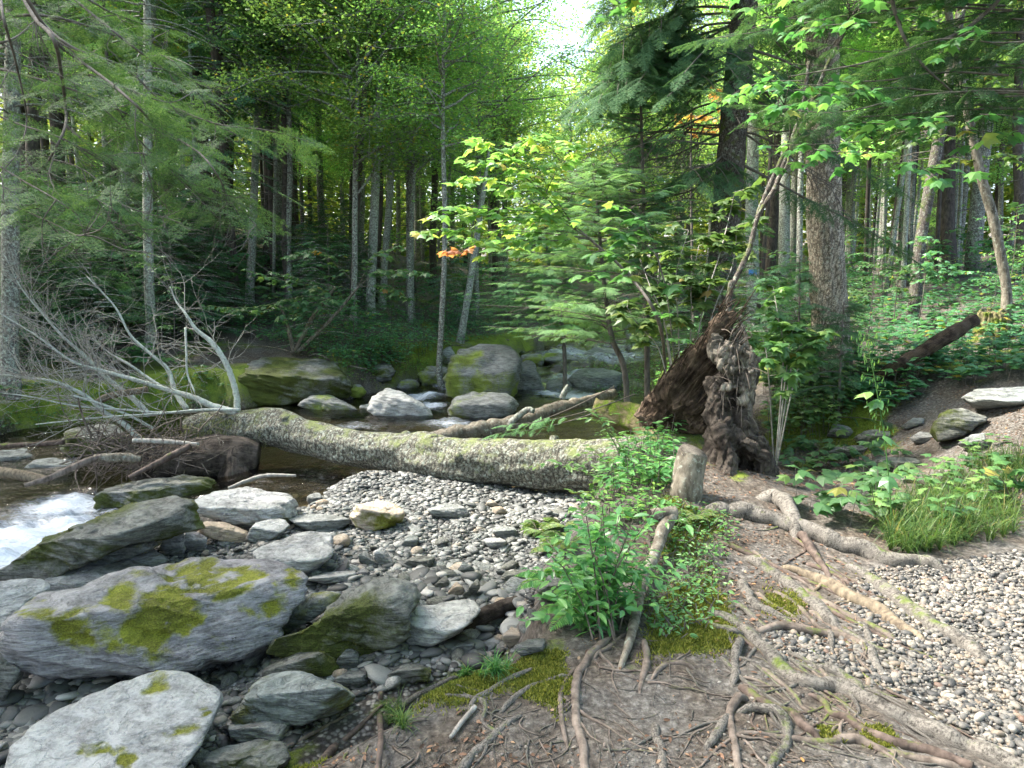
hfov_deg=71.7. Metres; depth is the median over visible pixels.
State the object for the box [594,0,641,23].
maple twig
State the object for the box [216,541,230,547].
loose stone
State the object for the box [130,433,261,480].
boulder
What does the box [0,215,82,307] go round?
young fir
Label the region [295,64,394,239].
broadleaf tree
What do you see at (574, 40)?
sky
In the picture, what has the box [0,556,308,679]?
rock
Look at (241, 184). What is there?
young fir
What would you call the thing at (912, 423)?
rock
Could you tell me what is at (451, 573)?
loose stone
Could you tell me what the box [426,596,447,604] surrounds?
loose stone
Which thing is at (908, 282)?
conifer tree
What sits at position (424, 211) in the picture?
broadleaf tree
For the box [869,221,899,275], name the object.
leafy sapling
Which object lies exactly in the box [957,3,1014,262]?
slender tree
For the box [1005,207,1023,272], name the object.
leafy sapling
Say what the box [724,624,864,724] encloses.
exposed root
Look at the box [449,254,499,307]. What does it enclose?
leafy sapling
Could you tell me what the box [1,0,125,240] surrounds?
conifer tree
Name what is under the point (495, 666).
grass tuft
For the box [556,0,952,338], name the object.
spruce
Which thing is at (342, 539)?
loose stone
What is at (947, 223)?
conifer tree
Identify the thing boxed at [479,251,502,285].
leafy sapling
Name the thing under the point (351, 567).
loose stone
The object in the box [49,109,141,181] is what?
broadleaf tree
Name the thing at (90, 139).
slender tree
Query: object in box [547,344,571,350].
rock
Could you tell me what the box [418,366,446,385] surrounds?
rock
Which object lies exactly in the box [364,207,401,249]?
young fir
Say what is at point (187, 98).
broadleaf tree
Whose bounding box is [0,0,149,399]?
conifer tree
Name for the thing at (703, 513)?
leafy plant
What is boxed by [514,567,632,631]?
leafy plant
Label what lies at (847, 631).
exposed root
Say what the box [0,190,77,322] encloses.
young fir
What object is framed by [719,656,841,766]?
exposed root
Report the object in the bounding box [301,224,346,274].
leafy sapling
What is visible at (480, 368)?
rock
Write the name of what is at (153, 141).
conifer tree
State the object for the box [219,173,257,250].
young fir
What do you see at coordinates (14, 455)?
rock
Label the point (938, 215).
slender tree
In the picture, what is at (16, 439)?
rock
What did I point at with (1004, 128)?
slender tree
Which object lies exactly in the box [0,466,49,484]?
drift log
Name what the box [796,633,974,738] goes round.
exposed root
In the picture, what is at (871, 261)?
leafy sapling
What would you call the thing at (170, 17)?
slender tree
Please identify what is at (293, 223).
conifer tree
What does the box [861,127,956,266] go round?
broadleaf tree
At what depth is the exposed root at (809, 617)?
3.50 m
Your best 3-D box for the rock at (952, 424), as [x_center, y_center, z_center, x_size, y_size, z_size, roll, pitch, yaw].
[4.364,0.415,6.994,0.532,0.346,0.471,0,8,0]
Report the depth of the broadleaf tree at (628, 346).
19.49 m
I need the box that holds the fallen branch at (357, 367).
[348,365,366,369]
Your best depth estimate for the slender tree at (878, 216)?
30.04 m
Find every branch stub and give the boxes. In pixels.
[508,407,534,424]
[560,384,569,398]
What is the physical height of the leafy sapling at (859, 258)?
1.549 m
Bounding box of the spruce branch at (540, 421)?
[483,386,634,439]
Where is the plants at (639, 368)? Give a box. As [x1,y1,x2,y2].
[561,351,676,401]
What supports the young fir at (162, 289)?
on the ground
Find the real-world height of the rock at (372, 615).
0.506 m
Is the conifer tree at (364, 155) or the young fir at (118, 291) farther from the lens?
the conifer tree at (364, 155)
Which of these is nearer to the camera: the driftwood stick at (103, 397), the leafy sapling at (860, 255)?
the driftwood stick at (103, 397)
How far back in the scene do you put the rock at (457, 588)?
4.74 m
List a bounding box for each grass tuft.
[369,684,424,737]
[457,647,522,686]
[850,436,1023,557]
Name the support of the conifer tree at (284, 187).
on the ground
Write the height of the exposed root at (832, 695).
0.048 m
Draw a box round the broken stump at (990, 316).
[966,308,1009,342]
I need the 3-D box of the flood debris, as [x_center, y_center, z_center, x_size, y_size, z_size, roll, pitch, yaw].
[-4.590,0.740,8.652,2.967,1.607,1.685,0,8,0]
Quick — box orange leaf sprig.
[438,246,475,257]
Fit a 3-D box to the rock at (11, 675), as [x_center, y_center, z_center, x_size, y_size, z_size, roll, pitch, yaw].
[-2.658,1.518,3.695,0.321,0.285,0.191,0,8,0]
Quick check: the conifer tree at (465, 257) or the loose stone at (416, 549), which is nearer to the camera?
the loose stone at (416, 549)
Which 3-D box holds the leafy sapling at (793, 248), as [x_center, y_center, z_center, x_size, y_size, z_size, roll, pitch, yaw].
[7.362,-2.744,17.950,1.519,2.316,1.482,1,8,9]
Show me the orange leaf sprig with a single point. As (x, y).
(453, 251)
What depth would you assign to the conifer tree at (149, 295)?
13.57 m
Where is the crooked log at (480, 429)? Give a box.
[432,389,617,438]
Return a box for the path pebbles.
[762,549,1023,758]
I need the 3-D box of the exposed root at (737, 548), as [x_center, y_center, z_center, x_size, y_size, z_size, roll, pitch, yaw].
[1.615,1.073,3.813,0.115,0.142,1.328,-6,10,-34]
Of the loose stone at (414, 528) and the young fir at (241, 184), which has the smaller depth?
the loose stone at (414, 528)
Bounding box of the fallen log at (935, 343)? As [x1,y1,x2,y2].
[871,314,980,381]
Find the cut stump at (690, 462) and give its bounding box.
[668,444,707,501]
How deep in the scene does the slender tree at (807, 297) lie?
16.24 m
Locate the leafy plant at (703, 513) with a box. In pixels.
[658,504,718,525]
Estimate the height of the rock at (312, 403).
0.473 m
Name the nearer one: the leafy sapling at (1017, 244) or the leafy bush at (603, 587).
the leafy bush at (603, 587)
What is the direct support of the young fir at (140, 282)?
on the ground
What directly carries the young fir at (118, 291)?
on the ground
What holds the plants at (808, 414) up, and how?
on the ground
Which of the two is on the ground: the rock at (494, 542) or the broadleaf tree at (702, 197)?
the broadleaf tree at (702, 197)
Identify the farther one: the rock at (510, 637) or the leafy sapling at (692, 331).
the leafy sapling at (692, 331)
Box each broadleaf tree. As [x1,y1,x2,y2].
[47,5,198,218]
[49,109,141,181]
[62,0,184,243]
[76,0,319,214]
[138,1,247,225]
[180,0,396,307]
[188,0,503,328]
[201,0,347,269]
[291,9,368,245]
[293,3,399,259]
[294,0,534,322]
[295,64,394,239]
[297,62,405,227]
[329,109,428,254]
[335,0,548,392]
[340,27,425,254]
[365,0,603,314]
[383,5,455,261]
[385,70,483,261]
[405,2,483,266]
[422,3,584,285]
[422,132,446,260]
[424,5,535,270]
[439,0,582,276]
[461,1,540,274]
[499,59,543,211]
[508,53,629,283]
[537,5,718,352]
[568,0,712,283]
[574,16,696,275]
[601,0,780,330]
[609,129,673,274]
[672,15,760,262]
[691,0,912,322]
[692,17,760,163]
[704,2,871,284]
[721,76,766,266]
[746,7,1014,286]
[746,41,901,215]
[759,134,778,265]
[839,0,1013,276]
[852,32,960,273]
[857,137,899,252]
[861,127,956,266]
[864,0,1023,270]
[873,132,991,248]
[891,5,1023,262]
[919,78,1012,222]
[925,128,1011,232]
[996,147,1012,185]
[999,3,1023,258]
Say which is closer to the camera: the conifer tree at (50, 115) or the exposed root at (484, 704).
the exposed root at (484, 704)
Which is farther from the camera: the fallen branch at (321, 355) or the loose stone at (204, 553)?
the fallen branch at (321, 355)
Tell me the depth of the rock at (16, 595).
4.19 m
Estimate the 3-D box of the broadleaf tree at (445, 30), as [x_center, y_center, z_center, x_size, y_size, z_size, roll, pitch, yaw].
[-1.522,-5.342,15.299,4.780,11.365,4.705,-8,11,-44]
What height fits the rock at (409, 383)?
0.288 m
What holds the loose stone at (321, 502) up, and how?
on the stream gravel
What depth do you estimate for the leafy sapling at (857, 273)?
17.46 m
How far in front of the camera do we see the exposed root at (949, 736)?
2.70 m
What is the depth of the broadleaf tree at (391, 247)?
32.18 m
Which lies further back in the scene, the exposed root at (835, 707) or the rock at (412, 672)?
the rock at (412, 672)
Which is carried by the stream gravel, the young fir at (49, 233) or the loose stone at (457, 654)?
the loose stone at (457, 654)
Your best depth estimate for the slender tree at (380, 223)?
19.52 m
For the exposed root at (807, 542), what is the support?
on the ground
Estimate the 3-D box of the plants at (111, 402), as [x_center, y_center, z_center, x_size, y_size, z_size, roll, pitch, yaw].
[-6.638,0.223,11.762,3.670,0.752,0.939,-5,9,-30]
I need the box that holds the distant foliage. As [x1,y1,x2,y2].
[0,2,1023,273]
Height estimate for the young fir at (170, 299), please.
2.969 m
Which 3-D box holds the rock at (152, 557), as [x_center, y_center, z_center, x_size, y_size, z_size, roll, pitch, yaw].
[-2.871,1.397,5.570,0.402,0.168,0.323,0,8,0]
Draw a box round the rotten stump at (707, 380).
[634,277,779,474]
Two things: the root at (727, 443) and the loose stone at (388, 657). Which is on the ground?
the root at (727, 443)
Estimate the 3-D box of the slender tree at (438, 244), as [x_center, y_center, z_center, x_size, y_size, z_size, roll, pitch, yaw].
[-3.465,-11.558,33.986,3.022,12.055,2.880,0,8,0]
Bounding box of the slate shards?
[0,491,587,767]
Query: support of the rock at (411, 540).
on the stream gravel
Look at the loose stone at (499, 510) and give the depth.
6.72 m
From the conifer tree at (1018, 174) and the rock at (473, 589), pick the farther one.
the conifer tree at (1018, 174)
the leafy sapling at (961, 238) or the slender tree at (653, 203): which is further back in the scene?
the slender tree at (653, 203)
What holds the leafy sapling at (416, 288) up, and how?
on the ground
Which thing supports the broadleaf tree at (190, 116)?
on the ground
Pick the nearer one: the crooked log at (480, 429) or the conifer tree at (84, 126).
the crooked log at (480, 429)
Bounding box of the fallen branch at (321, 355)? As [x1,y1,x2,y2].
[308,353,330,360]
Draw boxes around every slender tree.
[23,21,47,186]
[26,47,90,191]
[49,27,78,185]
[63,0,132,240]
[69,0,121,223]
[79,0,157,272]
[118,0,240,282]
[200,0,326,297]
[227,0,303,171]
[247,50,263,219]
[285,0,388,317]
[311,10,413,242]
[316,0,417,301]
[363,0,478,292]
[407,0,501,244]
[430,129,447,263]
[458,64,489,269]
[638,109,687,273]
[715,0,803,329]
[758,0,893,318]
[841,10,929,286]
[842,0,967,297]
[844,138,851,250]
[853,115,878,267]
[856,2,1010,301]
[868,134,894,261]
[869,107,883,272]
[872,132,889,269]
[882,118,922,270]
[888,13,935,291]
[891,128,927,245]
[896,133,903,269]
[909,0,1019,283]
[955,40,1007,227]
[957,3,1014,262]
[993,4,1012,250]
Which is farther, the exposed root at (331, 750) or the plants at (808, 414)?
the plants at (808, 414)
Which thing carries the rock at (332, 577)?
on the stream gravel
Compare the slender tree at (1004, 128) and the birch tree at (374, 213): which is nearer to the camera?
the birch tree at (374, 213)
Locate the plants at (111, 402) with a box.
[0,378,227,429]
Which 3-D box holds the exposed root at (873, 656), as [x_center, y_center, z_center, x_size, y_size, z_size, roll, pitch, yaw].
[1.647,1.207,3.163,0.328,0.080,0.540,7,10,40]
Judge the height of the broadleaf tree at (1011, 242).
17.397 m
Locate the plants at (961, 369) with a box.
[759,256,1023,415]
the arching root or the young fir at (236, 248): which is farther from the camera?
the young fir at (236, 248)
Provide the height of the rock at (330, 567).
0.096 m
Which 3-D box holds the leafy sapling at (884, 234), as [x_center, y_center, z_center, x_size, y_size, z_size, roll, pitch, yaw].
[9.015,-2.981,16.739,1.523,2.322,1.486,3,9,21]
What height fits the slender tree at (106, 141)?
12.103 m
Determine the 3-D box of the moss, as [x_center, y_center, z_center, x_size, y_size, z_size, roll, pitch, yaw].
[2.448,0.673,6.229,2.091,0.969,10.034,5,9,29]
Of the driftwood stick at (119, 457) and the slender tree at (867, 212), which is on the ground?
the slender tree at (867, 212)
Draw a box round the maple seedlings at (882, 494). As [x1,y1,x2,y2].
[856,433,1023,536]
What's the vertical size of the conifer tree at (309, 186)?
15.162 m
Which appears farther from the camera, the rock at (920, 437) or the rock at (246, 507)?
the rock at (920, 437)
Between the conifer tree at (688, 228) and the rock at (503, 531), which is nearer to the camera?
the rock at (503, 531)
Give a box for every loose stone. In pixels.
[161,548,180,555]
[189,749,209,763]
[201,550,208,556]
[215,712,224,717]
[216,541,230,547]
[220,672,237,688]
[222,689,231,696]
[222,696,241,706]
[222,722,228,731]
[233,548,242,552]
[243,651,266,665]
[310,570,321,575]
[316,499,327,506]
[332,668,346,677]
[333,533,350,546]
[348,564,359,571]
[363,655,376,661]
[366,566,374,570]
[369,545,378,550]
[385,655,394,666]
[385,676,401,690]
[393,541,401,546]
[397,571,409,579]
[403,509,411,515]
[405,491,416,494]
[408,524,420,531]
[411,546,422,553]
[413,579,422,585]
[417,600,427,606]
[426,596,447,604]
[434,537,447,545]
[439,569,457,576]
[449,562,461,569]
[450,648,463,660]
[461,629,480,638]
[465,545,478,553]
[471,533,482,539]
[476,599,485,603]
[477,561,490,570]
[490,617,503,623]
[492,506,505,514]
[494,634,501,640]
[495,570,504,574]
[500,543,509,551]
[501,560,518,570]
[501,576,522,593]
[506,537,516,542]
[513,612,522,618]
[519,624,525,633]
[527,608,536,622]
[553,508,566,512]
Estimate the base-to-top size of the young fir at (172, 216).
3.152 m
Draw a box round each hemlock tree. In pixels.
[0,0,336,323]
[669,0,1023,157]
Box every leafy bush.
[516,499,693,640]
[529,408,668,513]
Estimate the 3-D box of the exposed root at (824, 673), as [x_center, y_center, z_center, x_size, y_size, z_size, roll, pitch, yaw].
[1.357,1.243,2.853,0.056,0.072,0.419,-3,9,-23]
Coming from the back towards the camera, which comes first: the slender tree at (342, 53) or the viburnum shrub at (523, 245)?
the slender tree at (342, 53)
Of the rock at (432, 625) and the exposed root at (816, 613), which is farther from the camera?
the rock at (432, 625)
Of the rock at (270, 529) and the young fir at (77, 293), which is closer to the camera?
the rock at (270, 529)
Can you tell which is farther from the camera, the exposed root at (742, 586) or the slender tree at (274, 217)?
the slender tree at (274, 217)
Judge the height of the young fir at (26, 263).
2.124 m
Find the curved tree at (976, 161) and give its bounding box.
[882,0,1023,328]
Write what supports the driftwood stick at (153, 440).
on the flood debris
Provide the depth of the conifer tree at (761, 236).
36.32 m
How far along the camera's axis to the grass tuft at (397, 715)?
2.66 m
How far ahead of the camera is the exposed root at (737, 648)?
3.05 m
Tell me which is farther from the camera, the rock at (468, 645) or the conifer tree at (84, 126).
the conifer tree at (84, 126)
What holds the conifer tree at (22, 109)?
on the ground
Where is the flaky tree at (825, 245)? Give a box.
[804,0,856,392]
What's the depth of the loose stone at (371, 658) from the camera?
3.94 m
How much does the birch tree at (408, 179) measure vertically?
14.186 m
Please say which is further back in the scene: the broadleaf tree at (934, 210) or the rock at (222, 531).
the broadleaf tree at (934, 210)
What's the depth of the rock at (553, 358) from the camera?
17.99 m
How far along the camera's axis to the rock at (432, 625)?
4.11 m
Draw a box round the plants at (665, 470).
[591,413,687,494]
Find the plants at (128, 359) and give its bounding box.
[0,320,228,389]
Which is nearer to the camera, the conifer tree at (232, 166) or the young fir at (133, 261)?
the young fir at (133, 261)
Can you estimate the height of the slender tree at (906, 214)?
12.134 m
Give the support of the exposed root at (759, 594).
on the ground
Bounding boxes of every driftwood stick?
[0,440,65,448]
[24,454,101,486]
[93,386,148,405]
[93,453,141,462]
[128,443,191,478]
[132,438,198,445]
[228,473,295,488]
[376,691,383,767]
[449,704,476,738]
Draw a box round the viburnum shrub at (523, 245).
[410,132,665,374]
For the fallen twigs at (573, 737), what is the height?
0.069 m
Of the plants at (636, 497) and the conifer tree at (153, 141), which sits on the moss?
the plants at (636, 497)
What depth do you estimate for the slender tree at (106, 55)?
16.02 m
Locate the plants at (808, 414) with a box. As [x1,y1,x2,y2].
[753,302,879,444]
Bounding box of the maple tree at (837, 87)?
[706,0,1023,191]
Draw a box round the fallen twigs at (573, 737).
[332,593,1018,767]
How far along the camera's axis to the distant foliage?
44.26 m
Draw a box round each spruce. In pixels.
[453,195,681,387]
[479,158,766,436]
[522,43,801,396]
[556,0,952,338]
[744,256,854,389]
[766,302,891,428]
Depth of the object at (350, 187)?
30.18 m
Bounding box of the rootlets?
[357,590,980,767]
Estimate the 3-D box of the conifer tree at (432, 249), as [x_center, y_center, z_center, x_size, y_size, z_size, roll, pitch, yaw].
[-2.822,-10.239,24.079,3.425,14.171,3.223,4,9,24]
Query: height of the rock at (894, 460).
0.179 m
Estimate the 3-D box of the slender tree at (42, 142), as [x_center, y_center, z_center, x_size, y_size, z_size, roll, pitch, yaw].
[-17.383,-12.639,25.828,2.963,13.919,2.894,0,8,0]
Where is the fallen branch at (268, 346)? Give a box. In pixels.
[238,345,302,354]
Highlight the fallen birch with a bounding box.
[0,211,646,492]
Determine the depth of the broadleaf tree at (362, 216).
25.87 m
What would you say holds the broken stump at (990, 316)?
on the ground
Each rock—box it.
[0,448,34,468]
[0,495,204,580]
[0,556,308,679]
[0,578,50,632]
[0,653,23,700]
[4,670,222,767]
[6,436,27,442]
[22,457,78,478]
[44,561,143,590]
[59,424,126,461]
[90,540,161,563]
[92,474,219,513]
[120,549,169,566]
[160,533,185,556]
[184,532,206,551]
[195,486,298,528]
[198,739,290,767]
[199,521,247,543]
[227,721,290,742]
[229,671,355,725]
[238,357,352,407]
[246,519,289,543]
[253,531,333,572]
[261,650,338,676]
[266,577,421,659]
[282,591,341,635]
[289,514,350,530]
[297,395,363,418]
[307,493,322,503]
[308,571,356,583]
[317,562,336,571]
[334,670,367,689]
[336,649,358,668]
[350,384,366,398]
[350,501,404,530]
[356,567,369,575]
[358,552,375,564]
[359,404,370,415]
[367,388,433,420]
[371,362,395,382]
[373,547,392,564]
[387,663,430,683]
[397,379,419,391]
[401,535,418,546]
[404,555,433,567]
[406,599,480,646]
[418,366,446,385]
[427,504,468,517]
[435,576,449,587]
[442,346,455,363]
[443,344,521,403]
[447,391,518,421]
[448,582,463,594]
[451,642,475,650]
[458,562,473,571]
[460,596,516,632]
[462,579,479,597]
[481,537,506,548]
[485,499,497,507]
[492,526,515,537]
[500,570,526,580]
[500,626,520,647]
[514,638,544,655]
[515,360,545,395]
[521,354,543,366]
[535,575,566,602]
[542,352,577,365]
[545,378,571,393]
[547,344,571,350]
[567,367,621,392]
[583,347,616,360]
[591,398,656,435]
[821,445,867,456]
[827,424,852,437]
[853,429,890,445]
[865,457,921,472]
[901,418,924,429]
[909,431,932,443]
[930,408,987,441]
[958,433,987,451]
[961,386,1023,409]
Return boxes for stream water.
[0,315,702,567]
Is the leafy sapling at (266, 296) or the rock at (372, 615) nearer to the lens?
the rock at (372, 615)
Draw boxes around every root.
[287,709,358,748]
[311,704,384,767]
[383,675,458,714]
[441,667,538,750]
[445,693,505,767]
[456,714,522,767]
[473,673,566,739]
[557,668,574,748]
[570,637,656,767]
[593,633,625,676]
[614,722,667,767]
[618,506,677,668]
[625,639,650,693]
[651,650,694,679]
[663,713,729,749]
[677,692,766,767]
[704,501,948,571]
[706,620,748,667]
[707,610,1023,767]
[711,422,776,476]
[716,540,933,641]
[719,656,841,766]
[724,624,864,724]
[726,579,791,621]
[730,637,784,687]
[731,600,933,741]
[736,693,869,767]
[738,684,843,749]
[738,701,960,767]
[743,488,801,538]
[743,676,851,726]
[745,555,903,638]
[750,662,864,767]
[752,550,825,598]
[755,592,843,647]
[755,621,917,675]
[761,667,846,742]
[771,590,867,659]
[781,565,925,648]
[781,693,973,767]
[785,531,831,576]
[785,650,957,730]
[788,659,1004,746]
[789,657,903,750]
[791,666,901,725]
[792,537,882,620]
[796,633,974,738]
[797,586,895,639]
[798,659,884,731]
[805,562,887,599]
[806,687,823,695]
[809,610,907,684]
[812,662,864,689]
[812,688,905,760]
[818,667,828,675]
[823,690,920,742]
[825,563,1020,678]
[826,605,979,683]
[826,621,905,684]
[827,555,846,563]
[828,630,834,662]
[839,628,1023,706]
[839,647,938,719]
[844,563,1015,661]
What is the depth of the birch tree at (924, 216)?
13.12 m
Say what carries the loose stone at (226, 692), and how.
on the stream gravel
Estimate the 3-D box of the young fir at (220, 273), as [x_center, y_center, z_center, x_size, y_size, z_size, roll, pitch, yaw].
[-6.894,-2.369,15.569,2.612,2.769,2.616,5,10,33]
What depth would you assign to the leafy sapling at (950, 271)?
11.49 m
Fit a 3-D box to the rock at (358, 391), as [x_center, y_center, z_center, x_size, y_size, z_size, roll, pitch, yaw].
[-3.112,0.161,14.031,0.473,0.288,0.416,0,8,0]
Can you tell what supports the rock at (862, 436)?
on the ground
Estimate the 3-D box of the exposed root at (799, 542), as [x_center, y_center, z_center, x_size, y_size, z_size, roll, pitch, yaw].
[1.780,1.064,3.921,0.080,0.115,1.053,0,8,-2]
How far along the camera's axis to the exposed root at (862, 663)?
2.88 m
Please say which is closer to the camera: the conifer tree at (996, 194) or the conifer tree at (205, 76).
the conifer tree at (205, 76)
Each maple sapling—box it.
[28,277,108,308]
[73,343,176,366]
[198,245,432,354]
[569,199,694,364]
[602,176,771,373]
[675,85,749,343]
[747,280,840,464]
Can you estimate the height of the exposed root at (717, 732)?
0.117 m
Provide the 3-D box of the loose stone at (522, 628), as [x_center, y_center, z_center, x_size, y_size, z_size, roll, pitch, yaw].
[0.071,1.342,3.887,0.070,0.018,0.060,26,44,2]
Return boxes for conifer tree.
[0,0,126,218]
[0,0,142,288]
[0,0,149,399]
[0,2,165,261]
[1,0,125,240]
[42,0,248,359]
[42,81,49,177]
[46,43,124,212]
[66,68,102,183]
[66,73,89,184]
[107,0,337,307]
[117,4,183,245]
[118,0,255,278]
[119,0,225,256]
[152,0,287,303]
[154,1,336,291]
[184,5,320,286]
[219,0,340,305]
[228,50,247,188]
[245,48,339,232]
[275,54,323,245]
[280,42,348,234]
[294,89,310,229]
[316,96,422,248]
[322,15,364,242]
[328,20,400,282]
[396,2,472,287]
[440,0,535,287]
[458,4,470,266]
[663,123,706,271]
[666,30,716,288]
[701,7,849,296]
[741,134,791,268]
[765,111,897,219]
[857,1,1022,280]
[867,6,999,286]
[925,124,1009,230]
[940,2,1023,279]
[992,115,1012,253]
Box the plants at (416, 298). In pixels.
[21,230,497,325]
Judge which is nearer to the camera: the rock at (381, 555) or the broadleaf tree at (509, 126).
the rock at (381, 555)
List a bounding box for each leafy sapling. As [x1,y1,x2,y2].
[116,242,216,364]
[195,225,238,281]
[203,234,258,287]
[204,226,247,264]
[223,247,246,280]
[235,285,291,322]
[255,254,280,289]
[280,224,311,258]
[290,275,335,337]
[293,234,367,328]
[298,225,324,266]
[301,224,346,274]
[314,296,388,347]
[316,221,351,269]
[371,274,411,320]
[395,270,436,302]
[424,247,463,300]
[429,277,472,331]
[433,294,485,321]
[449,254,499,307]
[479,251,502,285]
[496,260,524,324]
[668,313,703,352]
[755,329,811,386]
[764,250,807,318]
[767,257,795,282]
[771,263,804,306]
[773,238,808,290]
[782,295,809,322]
[792,310,810,322]
[802,206,894,296]
[806,288,893,327]
[844,241,856,270]
[845,230,868,270]
[845,245,869,272]
[845,257,862,284]
[846,225,888,299]
[846,271,880,301]
[847,252,895,354]
[849,295,874,312]
[850,242,872,271]
[851,332,899,521]
[855,214,916,301]
[862,188,917,276]
[862,238,939,325]
[867,240,910,300]
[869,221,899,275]
[906,236,986,334]
[925,229,959,282]
[926,204,989,247]
[928,256,964,295]
[931,217,969,256]
[949,228,988,275]
[957,234,985,263]
[958,239,1017,285]
[964,206,1023,291]
[970,259,1023,308]
[980,213,1023,280]
[982,229,1023,296]
[997,224,1023,291]
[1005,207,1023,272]
[1006,202,1023,309]
[1008,263,1023,284]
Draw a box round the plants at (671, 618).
[632,496,739,637]
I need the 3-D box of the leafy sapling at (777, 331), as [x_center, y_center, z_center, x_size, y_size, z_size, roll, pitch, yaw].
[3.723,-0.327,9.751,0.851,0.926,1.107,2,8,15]
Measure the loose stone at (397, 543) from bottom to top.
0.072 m
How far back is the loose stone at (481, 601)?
4.64 m
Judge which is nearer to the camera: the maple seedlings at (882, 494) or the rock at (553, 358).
the maple seedlings at (882, 494)
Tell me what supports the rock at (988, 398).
on the ground
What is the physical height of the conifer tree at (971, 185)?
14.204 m
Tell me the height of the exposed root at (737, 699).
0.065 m
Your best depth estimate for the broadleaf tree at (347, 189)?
36.83 m
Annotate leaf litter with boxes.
[321,376,1023,767]
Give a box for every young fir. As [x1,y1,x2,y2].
[0,165,123,332]
[0,186,129,365]
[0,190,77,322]
[0,200,96,322]
[0,210,90,304]
[0,212,93,365]
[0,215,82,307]
[0,228,67,320]
[0,288,52,364]
[19,175,94,319]
[19,213,177,371]
[19,230,108,360]
[20,150,95,287]
[20,222,135,347]
[20,231,95,327]
[20,249,91,348]
[21,153,137,309]
[22,184,175,357]
[64,194,227,333]
[69,205,163,320]
[69,208,166,318]
[70,154,139,260]
[71,161,135,227]
[79,206,226,353]
[80,225,108,276]
[83,244,142,320]
[84,200,155,294]
[85,185,180,300]
[86,168,163,274]
[92,202,251,337]
[105,228,143,298]
[107,177,211,294]
[110,199,250,324]
[123,248,209,324]
[126,171,175,258]
[128,186,271,336]
[133,190,259,305]
[153,180,238,279]
[155,225,250,322]
[157,212,271,341]
[168,231,243,319]
[183,174,247,258]
[189,189,268,283]
[207,211,259,282]
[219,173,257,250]
[233,161,259,231]
[236,220,282,300]
[247,212,301,282]
[255,200,305,275]
[259,223,341,312]
[265,207,339,285]
[266,240,309,294]
[267,242,368,353]
[271,253,302,301]
[291,180,361,265]
[292,203,341,257]
[297,209,360,281]
[315,215,366,288]
[317,194,367,252]
[328,199,367,250]
[328,241,366,303]
[330,232,399,317]
[343,245,363,280]
[347,246,390,299]
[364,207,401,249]
[415,209,463,272]
[415,226,502,326]
[435,278,482,334]
[482,263,525,314]
[501,284,528,326]
[502,249,535,314]
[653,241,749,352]
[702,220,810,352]
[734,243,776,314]
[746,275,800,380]
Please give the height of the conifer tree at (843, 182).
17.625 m
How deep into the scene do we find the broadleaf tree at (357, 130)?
16.10 m
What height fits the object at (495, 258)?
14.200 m
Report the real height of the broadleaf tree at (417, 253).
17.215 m
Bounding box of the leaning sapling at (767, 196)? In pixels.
[709,0,925,340]
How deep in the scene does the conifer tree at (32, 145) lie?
15.74 m
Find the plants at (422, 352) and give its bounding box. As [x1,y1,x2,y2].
[285,331,453,383]
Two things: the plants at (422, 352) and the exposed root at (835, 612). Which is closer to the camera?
the exposed root at (835, 612)
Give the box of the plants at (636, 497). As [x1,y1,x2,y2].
[576,470,679,529]
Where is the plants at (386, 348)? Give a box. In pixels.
[220,297,508,376]
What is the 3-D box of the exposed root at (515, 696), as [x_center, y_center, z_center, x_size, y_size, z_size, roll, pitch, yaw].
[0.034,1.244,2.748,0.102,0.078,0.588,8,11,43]
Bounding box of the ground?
[0,224,1023,767]
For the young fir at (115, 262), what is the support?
on the ground
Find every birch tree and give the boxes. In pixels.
[23,0,281,298]
[172,0,328,302]
[306,0,480,318]
[309,0,503,320]
[332,0,481,308]
[670,0,850,326]
[696,1,877,309]
[842,46,886,274]
[870,0,1002,328]
[877,136,899,267]
[992,30,1014,234]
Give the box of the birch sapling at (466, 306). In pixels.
[456,147,490,343]
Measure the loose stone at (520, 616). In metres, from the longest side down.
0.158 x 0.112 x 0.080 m
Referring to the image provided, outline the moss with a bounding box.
[291,380,927,767]
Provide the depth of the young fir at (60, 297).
13.91 m
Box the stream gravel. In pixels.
[0,470,592,767]
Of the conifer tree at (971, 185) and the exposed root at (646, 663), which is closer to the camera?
the exposed root at (646, 663)
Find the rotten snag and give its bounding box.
[217,446,251,488]
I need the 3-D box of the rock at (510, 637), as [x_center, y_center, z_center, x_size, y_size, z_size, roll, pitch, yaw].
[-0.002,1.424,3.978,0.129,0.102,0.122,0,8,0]
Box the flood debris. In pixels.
[38,390,245,494]
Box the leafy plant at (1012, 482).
[966,453,1023,509]
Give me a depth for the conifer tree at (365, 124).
23.06 m
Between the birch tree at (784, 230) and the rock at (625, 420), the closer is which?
the rock at (625, 420)
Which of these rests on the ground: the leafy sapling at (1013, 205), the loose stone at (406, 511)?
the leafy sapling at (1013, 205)
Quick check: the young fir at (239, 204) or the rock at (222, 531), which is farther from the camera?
the young fir at (239, 204)
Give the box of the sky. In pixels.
[0,0,1010,235]
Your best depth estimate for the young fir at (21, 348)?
12.67 m
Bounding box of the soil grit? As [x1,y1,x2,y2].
[436,596,985,767]
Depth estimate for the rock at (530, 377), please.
15.04 m
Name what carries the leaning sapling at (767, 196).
on the ground
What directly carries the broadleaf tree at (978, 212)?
on the ground
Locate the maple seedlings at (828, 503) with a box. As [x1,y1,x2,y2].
[770,426,916,524]
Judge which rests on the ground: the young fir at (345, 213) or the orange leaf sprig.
the young fir at (345, 213)
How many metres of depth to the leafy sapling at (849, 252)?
22.48 m
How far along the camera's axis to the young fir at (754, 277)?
11.97 m
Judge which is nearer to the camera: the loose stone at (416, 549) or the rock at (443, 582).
the rock at (443, 582)

